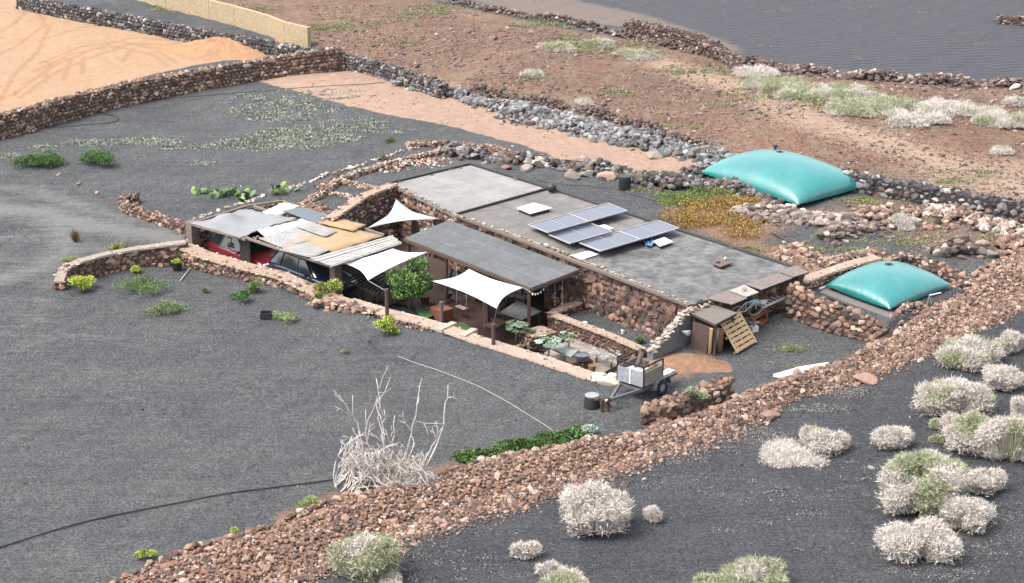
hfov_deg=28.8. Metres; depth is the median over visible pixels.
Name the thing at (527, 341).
garden ledge
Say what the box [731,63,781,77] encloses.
slope shrub
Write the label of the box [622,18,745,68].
field corner wall
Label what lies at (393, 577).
dry bush
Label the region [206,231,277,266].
parked car
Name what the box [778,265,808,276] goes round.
roof board
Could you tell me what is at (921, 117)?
slope shrub
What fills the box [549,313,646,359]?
planter wall
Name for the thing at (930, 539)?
dry bush
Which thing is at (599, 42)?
slope shrub
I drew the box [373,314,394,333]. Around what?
shrub
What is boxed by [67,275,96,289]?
green shrub
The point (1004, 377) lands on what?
dry bush
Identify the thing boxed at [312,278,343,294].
green shrub
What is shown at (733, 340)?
wooden pallet
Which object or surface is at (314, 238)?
carport
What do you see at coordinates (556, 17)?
stone ridge
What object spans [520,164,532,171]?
boulder
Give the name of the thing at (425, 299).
clay pot
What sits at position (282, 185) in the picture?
prickly pear
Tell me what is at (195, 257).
carport front wall
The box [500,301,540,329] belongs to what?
garden table
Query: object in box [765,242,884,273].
bank stones
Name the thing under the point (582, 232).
solar panel
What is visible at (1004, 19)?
field wall
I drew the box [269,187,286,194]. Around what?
green shrub
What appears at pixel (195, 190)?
prickly pear
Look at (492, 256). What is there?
patio canopy
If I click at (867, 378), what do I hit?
boulder
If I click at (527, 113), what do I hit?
boulder row
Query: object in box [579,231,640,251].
solar panel
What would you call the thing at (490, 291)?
sail shade
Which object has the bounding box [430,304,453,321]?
terracotta planter
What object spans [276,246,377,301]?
carport floor
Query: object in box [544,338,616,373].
garden floor
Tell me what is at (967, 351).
dry bush
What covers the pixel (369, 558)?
dry bush
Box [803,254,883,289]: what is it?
tank side wall
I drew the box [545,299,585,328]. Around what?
planter wall
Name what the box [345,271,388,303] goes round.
slatted rack
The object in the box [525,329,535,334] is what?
potted plant
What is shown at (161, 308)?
green shrub
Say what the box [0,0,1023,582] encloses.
ground
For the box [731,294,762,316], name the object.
bicycle
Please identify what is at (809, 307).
tank yard wall
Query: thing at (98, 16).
dark stone wall
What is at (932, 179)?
slope stones
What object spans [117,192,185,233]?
curved garden wall
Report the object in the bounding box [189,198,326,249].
carport back wall
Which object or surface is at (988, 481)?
dry bush
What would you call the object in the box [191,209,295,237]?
tarpaulin
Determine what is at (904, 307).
bank stones
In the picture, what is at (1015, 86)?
boulder
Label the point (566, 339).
papaya plant
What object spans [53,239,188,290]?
garden wall
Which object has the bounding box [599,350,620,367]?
white plant
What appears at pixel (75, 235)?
grass tuft
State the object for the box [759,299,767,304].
bundle
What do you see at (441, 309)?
timber post
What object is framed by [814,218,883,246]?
rock outcrop
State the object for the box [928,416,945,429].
dry bush
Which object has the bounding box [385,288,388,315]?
timber post
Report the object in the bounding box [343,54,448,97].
dark stone wall
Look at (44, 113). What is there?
dry stone wall
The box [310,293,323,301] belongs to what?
green shrub
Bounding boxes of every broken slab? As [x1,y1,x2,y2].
[590,372,606,381]
[597,376,618,386]
[607,373,616,377]
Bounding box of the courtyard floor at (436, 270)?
[368,240,451,305]
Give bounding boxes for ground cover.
[0,88,415,168]
[148,2,1014,185]
[625,186,1015,366]
[640,193,783,239]
[646,184,779,259]
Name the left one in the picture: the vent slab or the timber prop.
the timber prop
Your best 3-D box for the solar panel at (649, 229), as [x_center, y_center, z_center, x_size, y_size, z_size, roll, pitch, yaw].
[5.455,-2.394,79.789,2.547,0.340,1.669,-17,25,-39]
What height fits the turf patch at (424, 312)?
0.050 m
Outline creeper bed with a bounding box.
[450,424,591,464]
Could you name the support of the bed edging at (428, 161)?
on the ground at (142, 356)
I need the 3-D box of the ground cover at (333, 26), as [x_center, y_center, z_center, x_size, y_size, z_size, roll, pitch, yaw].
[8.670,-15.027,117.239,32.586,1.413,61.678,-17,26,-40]
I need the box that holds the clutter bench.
[748,308,767,326]
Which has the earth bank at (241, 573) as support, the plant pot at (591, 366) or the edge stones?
the edge stones
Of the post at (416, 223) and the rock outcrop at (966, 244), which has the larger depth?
the post at (416, 223)
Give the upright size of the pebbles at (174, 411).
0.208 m
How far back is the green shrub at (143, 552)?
56.27 m
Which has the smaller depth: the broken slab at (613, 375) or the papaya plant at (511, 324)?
the broken slab at (613, 375)
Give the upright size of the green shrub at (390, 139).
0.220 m
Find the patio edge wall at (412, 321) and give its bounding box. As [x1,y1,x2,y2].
[353,298,592,380]
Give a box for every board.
[626,365,649,371]
[690,322,710,353]
[707,289,746,304]
[730,285,758,296]
[745,273,793,289]
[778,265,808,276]
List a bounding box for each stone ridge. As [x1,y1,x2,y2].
[438,0,735,60]
[467,83,717,145]
[739,55,1023,90]
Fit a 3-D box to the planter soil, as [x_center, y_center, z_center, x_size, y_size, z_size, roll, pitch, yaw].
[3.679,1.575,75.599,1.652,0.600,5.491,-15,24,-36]
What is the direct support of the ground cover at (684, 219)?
on the ground at (142, 356)
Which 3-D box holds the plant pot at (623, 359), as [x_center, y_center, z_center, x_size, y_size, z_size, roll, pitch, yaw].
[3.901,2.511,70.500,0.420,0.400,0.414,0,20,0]
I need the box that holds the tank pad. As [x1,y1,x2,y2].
[820,286,947,318]
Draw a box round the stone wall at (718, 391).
[639,375,734,424]
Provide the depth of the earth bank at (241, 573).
58.30 m
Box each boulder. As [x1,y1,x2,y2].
[501,164,511,169]
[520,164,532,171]
[564,171,579,179]
[579,170,593,176]
[597,171,615,180]
[646,151,662,159]
[759,411,779,418]
[852,372,877,384]
[1009,83,1020,89]
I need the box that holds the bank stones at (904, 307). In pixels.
[890,281,963,324]
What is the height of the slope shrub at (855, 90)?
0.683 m
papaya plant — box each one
[505,319,528,344]
[534,334,561,356]
[560,330,577,346]
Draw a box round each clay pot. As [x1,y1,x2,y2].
[420,294,429,303]
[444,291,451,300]
[470,295,478,301]
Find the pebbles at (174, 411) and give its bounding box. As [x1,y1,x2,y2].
[6,215,622,544]
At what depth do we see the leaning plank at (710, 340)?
71.18 m
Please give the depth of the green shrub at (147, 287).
77.74 m
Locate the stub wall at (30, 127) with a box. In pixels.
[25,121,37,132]
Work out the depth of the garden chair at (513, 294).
79.31 m
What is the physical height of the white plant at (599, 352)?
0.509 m
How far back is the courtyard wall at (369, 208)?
85.38 m
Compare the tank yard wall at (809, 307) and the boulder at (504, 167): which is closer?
the tank yard wall at (809, 307)
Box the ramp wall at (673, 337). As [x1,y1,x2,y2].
[647,306,693,359]
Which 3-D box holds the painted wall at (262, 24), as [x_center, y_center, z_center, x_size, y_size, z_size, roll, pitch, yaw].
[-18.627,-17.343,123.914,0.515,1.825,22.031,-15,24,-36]
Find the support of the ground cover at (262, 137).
on the ground at (142, 356)
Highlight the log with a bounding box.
[634,352,644,367]
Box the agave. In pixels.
[107,239,130,249]
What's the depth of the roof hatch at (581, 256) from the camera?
77.31 m
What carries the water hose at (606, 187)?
on the ground at (142, 356)
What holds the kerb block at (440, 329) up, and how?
on the ground at (142, 356)
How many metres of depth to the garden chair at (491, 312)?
76.78 m
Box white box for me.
[749,324,758,332]
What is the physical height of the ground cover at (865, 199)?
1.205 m
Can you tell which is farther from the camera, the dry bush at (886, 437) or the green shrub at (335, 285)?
the green shrub at (335, 285)
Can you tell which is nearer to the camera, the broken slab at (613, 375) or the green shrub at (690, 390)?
the green shrub at (690, 390)
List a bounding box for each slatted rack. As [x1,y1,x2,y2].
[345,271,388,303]
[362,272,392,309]
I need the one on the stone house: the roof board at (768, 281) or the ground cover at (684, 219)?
the roof board at (768, 281)
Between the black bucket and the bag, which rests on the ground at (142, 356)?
the black bucket
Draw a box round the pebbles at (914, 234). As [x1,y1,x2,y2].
[765,203,996,253]
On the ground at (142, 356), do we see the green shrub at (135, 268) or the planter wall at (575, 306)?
the green shrub at (135, 268)
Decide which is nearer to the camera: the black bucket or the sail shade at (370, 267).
the black bucket
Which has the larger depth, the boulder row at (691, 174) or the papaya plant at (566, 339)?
the boulder row at (691, 174)
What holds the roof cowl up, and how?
on the stone house
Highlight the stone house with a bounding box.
[391,163,805,338]
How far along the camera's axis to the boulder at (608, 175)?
88.91 m
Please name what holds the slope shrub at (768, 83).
on the ground at (142, 356)
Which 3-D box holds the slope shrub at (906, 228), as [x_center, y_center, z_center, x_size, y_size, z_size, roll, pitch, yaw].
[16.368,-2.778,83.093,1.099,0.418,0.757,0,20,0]
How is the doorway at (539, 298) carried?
in the stone house
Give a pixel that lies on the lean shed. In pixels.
(711, 314)
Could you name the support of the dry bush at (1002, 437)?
on the ground at (142, 356)
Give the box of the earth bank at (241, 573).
[123,257,1023,582]
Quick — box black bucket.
[584,392,599,409]
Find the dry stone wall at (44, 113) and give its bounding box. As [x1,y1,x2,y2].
[0,45,345,139]
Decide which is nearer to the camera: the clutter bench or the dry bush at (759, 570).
the dry bush at (759, 570)
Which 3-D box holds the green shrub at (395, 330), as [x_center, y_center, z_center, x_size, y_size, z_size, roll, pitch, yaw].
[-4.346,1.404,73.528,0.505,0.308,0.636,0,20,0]
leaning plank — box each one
[708,328,712,353]
[717,328,723,351]
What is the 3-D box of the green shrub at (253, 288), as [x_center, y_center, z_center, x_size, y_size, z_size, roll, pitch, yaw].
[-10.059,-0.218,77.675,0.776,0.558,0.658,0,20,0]
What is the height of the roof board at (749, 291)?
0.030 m
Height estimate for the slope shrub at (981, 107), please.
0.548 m
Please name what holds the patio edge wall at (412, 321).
on the ground at (142, 356)
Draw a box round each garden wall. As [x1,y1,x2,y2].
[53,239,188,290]
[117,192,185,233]
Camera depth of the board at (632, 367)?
67.53 m
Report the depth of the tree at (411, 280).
77.63 m
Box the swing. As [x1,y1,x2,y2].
[455,266,468,309]
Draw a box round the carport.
[186,200,402,294]
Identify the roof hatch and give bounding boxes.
[517,203,551,215]
[572,251,599,260]
[600,224,613,229]
[654,237,672,248]
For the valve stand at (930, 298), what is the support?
on the tank pad
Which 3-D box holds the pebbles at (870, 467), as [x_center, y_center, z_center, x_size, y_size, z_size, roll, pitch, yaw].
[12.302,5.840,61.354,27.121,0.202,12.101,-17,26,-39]
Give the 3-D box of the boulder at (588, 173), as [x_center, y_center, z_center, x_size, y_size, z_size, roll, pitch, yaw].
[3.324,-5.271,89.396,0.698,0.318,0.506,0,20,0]
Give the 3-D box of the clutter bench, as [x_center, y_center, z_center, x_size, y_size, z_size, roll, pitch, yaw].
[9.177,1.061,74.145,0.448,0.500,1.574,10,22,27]
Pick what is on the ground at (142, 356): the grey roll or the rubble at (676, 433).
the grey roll
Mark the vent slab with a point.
(721, 263)
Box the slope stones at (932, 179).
[308,4,1023,199]
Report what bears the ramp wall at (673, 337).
on the ground at (142, 356)
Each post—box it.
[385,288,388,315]
[415,211,418,232]
[439,301,443,322]
[491,323,494,344]
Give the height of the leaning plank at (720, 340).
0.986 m
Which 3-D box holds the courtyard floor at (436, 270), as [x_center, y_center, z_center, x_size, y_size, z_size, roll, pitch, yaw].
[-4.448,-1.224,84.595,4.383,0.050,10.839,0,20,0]
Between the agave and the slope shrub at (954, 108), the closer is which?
the agave
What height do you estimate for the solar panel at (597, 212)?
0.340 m
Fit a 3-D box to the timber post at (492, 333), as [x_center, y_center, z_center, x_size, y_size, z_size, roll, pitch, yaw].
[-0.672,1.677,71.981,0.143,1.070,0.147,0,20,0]
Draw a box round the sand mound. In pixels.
[152,37,286,60]
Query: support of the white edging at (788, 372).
on the ground at (142, 356)
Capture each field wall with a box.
[839,166,1023,223]
[993,14,1023,25]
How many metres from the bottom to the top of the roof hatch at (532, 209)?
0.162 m
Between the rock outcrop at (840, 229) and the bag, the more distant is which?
the rock outcrop at (840, 229)
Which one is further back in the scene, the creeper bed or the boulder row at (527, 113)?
the boulder row at (527, 113)
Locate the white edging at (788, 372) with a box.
[773,362,828,377]
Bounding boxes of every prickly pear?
[191,186,213,194]
[209,184,256,200]
[270,181,299,192]
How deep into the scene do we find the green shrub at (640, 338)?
73.65 m
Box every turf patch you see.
[415,307,433,318]
[457,322,470,329]
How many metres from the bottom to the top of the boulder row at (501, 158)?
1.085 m
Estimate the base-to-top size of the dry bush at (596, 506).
1.599 m
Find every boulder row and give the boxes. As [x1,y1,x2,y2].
[391,77,738,166]
[442,140,685,191]
[640,165,789,204]
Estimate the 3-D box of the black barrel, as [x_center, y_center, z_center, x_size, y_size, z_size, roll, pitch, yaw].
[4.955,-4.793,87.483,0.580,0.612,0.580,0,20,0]
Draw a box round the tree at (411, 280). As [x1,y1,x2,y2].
[383,256,434,308]
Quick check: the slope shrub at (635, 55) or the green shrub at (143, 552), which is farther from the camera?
the slope shrub at (635, 55)
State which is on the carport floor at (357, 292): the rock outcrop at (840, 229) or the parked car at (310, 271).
the parked car at (310, 271)
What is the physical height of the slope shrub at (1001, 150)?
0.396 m
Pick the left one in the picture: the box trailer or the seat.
the seat
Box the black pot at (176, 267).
[171,262,182,271]
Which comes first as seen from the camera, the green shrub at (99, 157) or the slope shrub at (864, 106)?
the green shrub at (99, 157)
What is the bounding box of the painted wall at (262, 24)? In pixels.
[138,0,310,46]
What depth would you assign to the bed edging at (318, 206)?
87.00 m
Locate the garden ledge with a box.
[517,325,555,351]
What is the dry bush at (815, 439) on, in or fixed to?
on the ground at (142, 356)
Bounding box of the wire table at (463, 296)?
[451,294,467,312]
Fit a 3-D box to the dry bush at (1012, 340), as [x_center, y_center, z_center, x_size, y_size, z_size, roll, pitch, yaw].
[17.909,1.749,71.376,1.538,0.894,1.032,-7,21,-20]
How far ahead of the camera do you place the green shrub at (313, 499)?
59.15 m
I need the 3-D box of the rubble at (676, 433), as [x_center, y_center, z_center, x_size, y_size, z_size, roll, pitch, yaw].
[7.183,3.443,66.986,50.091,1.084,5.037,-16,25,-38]
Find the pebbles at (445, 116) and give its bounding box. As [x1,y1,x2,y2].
[279,74,685,168]
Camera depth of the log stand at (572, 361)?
72.13 m
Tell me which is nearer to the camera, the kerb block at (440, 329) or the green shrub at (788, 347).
the green shrub at (788, 347)
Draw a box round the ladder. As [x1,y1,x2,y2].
[757,295,784,307]
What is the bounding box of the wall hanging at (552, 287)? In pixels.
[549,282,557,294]
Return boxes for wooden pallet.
[721,311,756,353]
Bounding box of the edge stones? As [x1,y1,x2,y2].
[101,247,1023,582]
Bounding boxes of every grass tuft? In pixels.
[69,227,83,241]
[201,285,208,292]
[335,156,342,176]
[379,138,388,159]
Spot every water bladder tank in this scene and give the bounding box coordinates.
[701,144,856,204]
[826,261,950,309]
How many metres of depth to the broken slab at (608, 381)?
68.65 m
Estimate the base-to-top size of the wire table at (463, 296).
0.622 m
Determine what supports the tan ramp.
on the courtyard floor at (436, 270)
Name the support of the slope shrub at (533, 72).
on the ground at (142, 356)
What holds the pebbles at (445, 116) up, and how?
on the ground at (142, 356)
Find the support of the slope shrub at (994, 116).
on the ground at (142, 356)
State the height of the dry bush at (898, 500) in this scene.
1.174 m
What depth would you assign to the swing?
77.84 m
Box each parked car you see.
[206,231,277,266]
[268,250,357,293]
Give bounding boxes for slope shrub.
[518,67,545,77]
[536,39,575,51]
[574,96,594,106]
[577,37,616,48]
[614,46,660,60]
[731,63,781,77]
[738,72,812,91]
[773,82,839,101]
[805,80,878,99]
[820,95,889,117]
[866,92,920,110]
[877,106,951,127]
[886,210,919,227]
[894,223,915,230]
[914,94,977,116]
[970,107,1023,128]
[973,103,1002,112]
[987,143,1014,154]
[1002,94,1023,106]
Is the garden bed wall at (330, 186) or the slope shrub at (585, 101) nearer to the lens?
the garden bed wall at (330, 186)
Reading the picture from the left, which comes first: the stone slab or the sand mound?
the sand mound
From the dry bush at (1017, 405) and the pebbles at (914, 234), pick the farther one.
the pebbles at (914, 234)
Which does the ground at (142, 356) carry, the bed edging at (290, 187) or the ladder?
the bed edging at (290, 187)
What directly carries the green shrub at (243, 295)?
on the ground at (142, 356)
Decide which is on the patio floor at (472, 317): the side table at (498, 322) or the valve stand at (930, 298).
the side table at (498, 322)
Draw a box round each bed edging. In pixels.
[193,146,419,219]
[302,177,335,213]
[304,290,381,319]
[377,140,516,172]
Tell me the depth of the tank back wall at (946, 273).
78.44 m
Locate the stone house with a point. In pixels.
(642, 288)
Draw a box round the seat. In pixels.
[226,236,233,247]
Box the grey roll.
[716,327,719,346]
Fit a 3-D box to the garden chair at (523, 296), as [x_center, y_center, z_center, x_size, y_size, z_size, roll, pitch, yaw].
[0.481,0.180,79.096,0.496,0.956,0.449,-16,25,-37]
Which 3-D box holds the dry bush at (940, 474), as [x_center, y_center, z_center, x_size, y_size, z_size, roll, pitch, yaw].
[12.330,5.571,59.382,3.031,1.704,2.781,18,26,41]
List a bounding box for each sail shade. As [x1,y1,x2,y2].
[344,249,426,279]
[368,199,438,227]
[433,269,522,307]
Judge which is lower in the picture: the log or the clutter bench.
the log
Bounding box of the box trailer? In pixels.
[604,350,676,411]
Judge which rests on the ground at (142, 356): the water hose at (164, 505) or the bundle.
the water hose at (164, 505)
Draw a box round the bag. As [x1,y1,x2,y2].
[682,330,690,335]
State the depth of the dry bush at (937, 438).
64.05 m
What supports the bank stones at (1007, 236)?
on the ground at (142, 356)
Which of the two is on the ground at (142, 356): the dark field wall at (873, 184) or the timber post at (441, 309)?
the dark field wall at (873, 184)
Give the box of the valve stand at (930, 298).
[911,292,940,307]
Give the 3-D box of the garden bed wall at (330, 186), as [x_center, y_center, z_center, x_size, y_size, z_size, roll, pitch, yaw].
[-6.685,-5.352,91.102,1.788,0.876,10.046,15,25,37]
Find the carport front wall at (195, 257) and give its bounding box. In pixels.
[177,243,358,308]
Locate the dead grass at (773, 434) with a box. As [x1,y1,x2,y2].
[395,385,1023,582]
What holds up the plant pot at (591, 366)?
on the garden floor at (602, 366)
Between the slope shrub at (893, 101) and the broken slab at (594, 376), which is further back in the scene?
the slope shrub at (893, 101)
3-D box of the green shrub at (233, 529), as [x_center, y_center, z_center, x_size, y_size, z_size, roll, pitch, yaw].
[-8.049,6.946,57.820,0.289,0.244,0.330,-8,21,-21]
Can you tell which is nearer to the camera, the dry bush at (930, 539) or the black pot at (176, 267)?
the dry bush at (930, 539)
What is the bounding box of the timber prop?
[594,397,603,412]
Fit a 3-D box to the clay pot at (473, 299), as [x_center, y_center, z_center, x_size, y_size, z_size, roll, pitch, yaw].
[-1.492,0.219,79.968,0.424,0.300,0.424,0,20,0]
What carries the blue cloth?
on the stone house
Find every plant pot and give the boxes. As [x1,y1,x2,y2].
[588,363,595,371]
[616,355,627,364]
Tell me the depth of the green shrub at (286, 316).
74.81 m
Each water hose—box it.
[0,476,347,547]
[46,82,382,127]
[398,356,552,430]
[538,180,675,204]
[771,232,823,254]
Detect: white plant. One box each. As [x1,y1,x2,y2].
[589,347,606,361]
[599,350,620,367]
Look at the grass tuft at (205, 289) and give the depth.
77.66 m
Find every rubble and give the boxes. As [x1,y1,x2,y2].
[116,251,1023,582]
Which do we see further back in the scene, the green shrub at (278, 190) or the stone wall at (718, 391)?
the green shrub at (278, 190)
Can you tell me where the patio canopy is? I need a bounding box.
[404,220,579,327]
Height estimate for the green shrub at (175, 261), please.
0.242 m
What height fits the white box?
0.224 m
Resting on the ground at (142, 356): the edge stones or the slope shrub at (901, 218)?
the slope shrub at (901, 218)
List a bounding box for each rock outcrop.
[727,201,867,226]
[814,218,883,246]
[929,235,1005,259]
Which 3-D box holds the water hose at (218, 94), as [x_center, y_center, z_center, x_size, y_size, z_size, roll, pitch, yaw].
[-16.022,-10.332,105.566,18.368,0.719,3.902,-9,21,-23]
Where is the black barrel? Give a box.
[618,174,630,190]
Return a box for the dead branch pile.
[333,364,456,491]
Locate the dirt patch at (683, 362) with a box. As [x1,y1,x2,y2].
[652,353,732,372]
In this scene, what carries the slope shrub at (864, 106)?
on the ground at (142, 356)
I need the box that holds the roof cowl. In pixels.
[547,183,555,191]
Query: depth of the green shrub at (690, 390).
65.82 m
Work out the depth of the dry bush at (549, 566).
55.45 m
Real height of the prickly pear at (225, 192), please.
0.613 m
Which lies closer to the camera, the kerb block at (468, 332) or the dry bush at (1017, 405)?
the dry bush at (1017, 405)
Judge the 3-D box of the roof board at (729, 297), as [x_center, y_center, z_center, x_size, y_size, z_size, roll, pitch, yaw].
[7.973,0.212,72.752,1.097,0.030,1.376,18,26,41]
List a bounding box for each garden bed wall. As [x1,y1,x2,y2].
[297,147,443,205]
[306,190,354,199]
[338,178,376,190]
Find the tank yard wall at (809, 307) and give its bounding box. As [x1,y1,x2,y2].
[785,281,900,341]
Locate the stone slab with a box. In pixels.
[550,342,578,357]
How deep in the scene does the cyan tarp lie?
73.68 m
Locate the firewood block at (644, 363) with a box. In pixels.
[641,360,654,368]
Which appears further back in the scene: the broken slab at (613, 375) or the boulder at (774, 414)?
the broken slab at (613, 375)
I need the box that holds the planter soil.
[566,309,654,347]
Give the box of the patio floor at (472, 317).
[411,285,562,351]
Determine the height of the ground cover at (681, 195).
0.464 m
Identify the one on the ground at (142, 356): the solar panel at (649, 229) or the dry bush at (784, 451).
the dry bush at (784, 451)
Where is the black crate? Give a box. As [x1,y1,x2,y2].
[260,310,271,319]
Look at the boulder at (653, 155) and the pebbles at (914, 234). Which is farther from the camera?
the boulder at (653, 155)
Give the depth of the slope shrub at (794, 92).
100.96 m
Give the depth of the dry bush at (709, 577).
54.46 m
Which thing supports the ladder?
on the stone house
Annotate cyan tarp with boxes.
[743,299,759,304]
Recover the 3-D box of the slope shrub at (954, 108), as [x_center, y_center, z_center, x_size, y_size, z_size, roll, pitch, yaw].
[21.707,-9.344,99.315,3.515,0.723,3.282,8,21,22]
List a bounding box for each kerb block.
[436,321,456,333]
[459,328,477,336]
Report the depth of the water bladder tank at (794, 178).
86.87 m
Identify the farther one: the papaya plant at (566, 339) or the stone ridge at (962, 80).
the stone ridge at (962, 80)
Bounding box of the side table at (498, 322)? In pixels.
[484,318,505,336]
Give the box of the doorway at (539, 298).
[525,287,543,304]
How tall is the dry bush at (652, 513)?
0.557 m
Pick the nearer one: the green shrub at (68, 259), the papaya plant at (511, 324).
the papaya plant at (511, 324)
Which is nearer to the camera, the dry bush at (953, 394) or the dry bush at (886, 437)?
the dry bush at (886, 437)
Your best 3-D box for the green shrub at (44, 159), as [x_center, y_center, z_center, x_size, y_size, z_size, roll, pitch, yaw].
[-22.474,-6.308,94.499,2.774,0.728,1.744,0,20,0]
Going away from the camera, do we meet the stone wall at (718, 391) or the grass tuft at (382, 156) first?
the stone wall at (718, 391)
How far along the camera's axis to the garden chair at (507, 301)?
77.50 m
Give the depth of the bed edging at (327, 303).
75.74 m
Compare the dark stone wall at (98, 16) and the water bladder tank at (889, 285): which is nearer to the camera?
the water bladder tank at (889, 285)
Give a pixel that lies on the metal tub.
(581, 356)
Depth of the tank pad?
75.42 m
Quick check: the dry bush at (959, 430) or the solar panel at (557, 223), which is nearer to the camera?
the dry bush at (959, 430)
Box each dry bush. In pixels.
[320,529,404,582]
[377,569,403,582]
[509,537,542,559]
[533,559,562,575]
[536,564,592,582]
[558,477,634,538]
[642,505,662,522]
[692,571,733,582]
[718,553,790,582]
[756,436,831,469]
[798,423,852,456]
[867,423,914,449]
[871,513,964,564]
[874,447,978,518]
[877,473,921,515]
[909,373,997,415]
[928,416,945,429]
[928,433,943,443]
[933,333,1008,371]
[936,492,998,534]
[939,408,993,456]
[965,466,1008,496]
[971,412,1023,461]
[981,361,1023,392]
[993,327,1023,353]
[1009,395,1023,418]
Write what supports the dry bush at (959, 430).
on the ground at (142, 356)
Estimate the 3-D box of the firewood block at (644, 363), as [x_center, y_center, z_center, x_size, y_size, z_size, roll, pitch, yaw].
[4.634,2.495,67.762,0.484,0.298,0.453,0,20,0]
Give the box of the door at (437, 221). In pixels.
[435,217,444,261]
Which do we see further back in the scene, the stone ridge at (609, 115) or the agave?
the stone ridge at (609, 115)
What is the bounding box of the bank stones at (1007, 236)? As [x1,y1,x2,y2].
[846,201,1023,254]
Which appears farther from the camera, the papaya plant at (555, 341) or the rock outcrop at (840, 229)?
the rock outcrop at (840, 229)
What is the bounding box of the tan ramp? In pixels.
[379,265,408,304]
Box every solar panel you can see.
[528,213,587,232]
[548,222,612,243]
[569,203,626,221]
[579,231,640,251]
[620,220,678,239]
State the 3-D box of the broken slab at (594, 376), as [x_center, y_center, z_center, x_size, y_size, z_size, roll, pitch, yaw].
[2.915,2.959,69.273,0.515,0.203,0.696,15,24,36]
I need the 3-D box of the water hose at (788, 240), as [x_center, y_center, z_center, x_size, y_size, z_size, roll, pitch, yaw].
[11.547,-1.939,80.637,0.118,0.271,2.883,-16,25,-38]
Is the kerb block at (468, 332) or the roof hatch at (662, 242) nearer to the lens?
the kerb block at (468, 332)
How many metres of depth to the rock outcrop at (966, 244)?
80.52 m
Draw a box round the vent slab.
[711,259,732,268]
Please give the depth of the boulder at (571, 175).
88.87 m
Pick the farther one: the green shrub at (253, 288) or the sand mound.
the sand mound
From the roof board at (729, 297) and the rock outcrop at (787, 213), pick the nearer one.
the roof board at (729, 297)
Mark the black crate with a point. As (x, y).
(265, 314)
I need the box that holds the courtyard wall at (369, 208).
[324,183,397,267]
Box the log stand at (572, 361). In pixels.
[566,357,592,368]
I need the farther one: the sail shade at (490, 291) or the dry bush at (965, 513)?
the sail shade at (490, 291)
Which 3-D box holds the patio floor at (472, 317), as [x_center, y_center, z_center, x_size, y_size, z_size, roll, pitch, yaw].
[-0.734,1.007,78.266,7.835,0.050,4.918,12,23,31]
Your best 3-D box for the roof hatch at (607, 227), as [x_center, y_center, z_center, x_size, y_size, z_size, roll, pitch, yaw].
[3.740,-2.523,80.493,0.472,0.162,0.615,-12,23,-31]
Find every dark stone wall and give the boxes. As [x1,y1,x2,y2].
[15,0,309,55]
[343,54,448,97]
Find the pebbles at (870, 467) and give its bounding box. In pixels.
[458,338,1020,582]
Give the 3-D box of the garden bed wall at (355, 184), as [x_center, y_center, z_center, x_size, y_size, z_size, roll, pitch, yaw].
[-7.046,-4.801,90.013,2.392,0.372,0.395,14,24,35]
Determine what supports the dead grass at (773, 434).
on the ground at (142, 356)
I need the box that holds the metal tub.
[574,351,589,361]
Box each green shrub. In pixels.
[9,149,67,167]
[61,256,74,261]
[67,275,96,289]
[78,148,115,164]
[112,274,171,295]
[130,265,140,273]
[133,548,157,559]
[142,299,189,316]
[171,258,182,263]
[229,290,249,300]
[229,526,239,532]
[245,279,262,292]
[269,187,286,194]
[272,310,300,322]
[295,495,322,509]
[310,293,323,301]
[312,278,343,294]
[385,137,394,142]
[388,328,400,333]
[581,424,598,434]
[635,335,644,343]
[682,385,708,402]
[781,342,806,351]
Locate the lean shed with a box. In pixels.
[690,300,736,355]
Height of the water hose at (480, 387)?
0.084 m
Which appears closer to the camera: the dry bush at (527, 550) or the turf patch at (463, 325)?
the dry bush at (527, 550)
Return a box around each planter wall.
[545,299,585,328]
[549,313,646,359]
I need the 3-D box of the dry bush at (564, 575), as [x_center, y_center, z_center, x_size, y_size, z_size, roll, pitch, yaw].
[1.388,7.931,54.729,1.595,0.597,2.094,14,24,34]
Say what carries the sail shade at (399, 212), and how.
attached to the courtyard wall at (369, 208)
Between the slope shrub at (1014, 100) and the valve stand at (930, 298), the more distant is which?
the slope shrub at (1014, 100)
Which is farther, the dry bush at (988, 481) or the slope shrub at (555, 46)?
the slope shrub at (555, 46)
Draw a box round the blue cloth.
[642,237,656,246]
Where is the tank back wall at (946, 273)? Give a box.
[883,251,974,288]

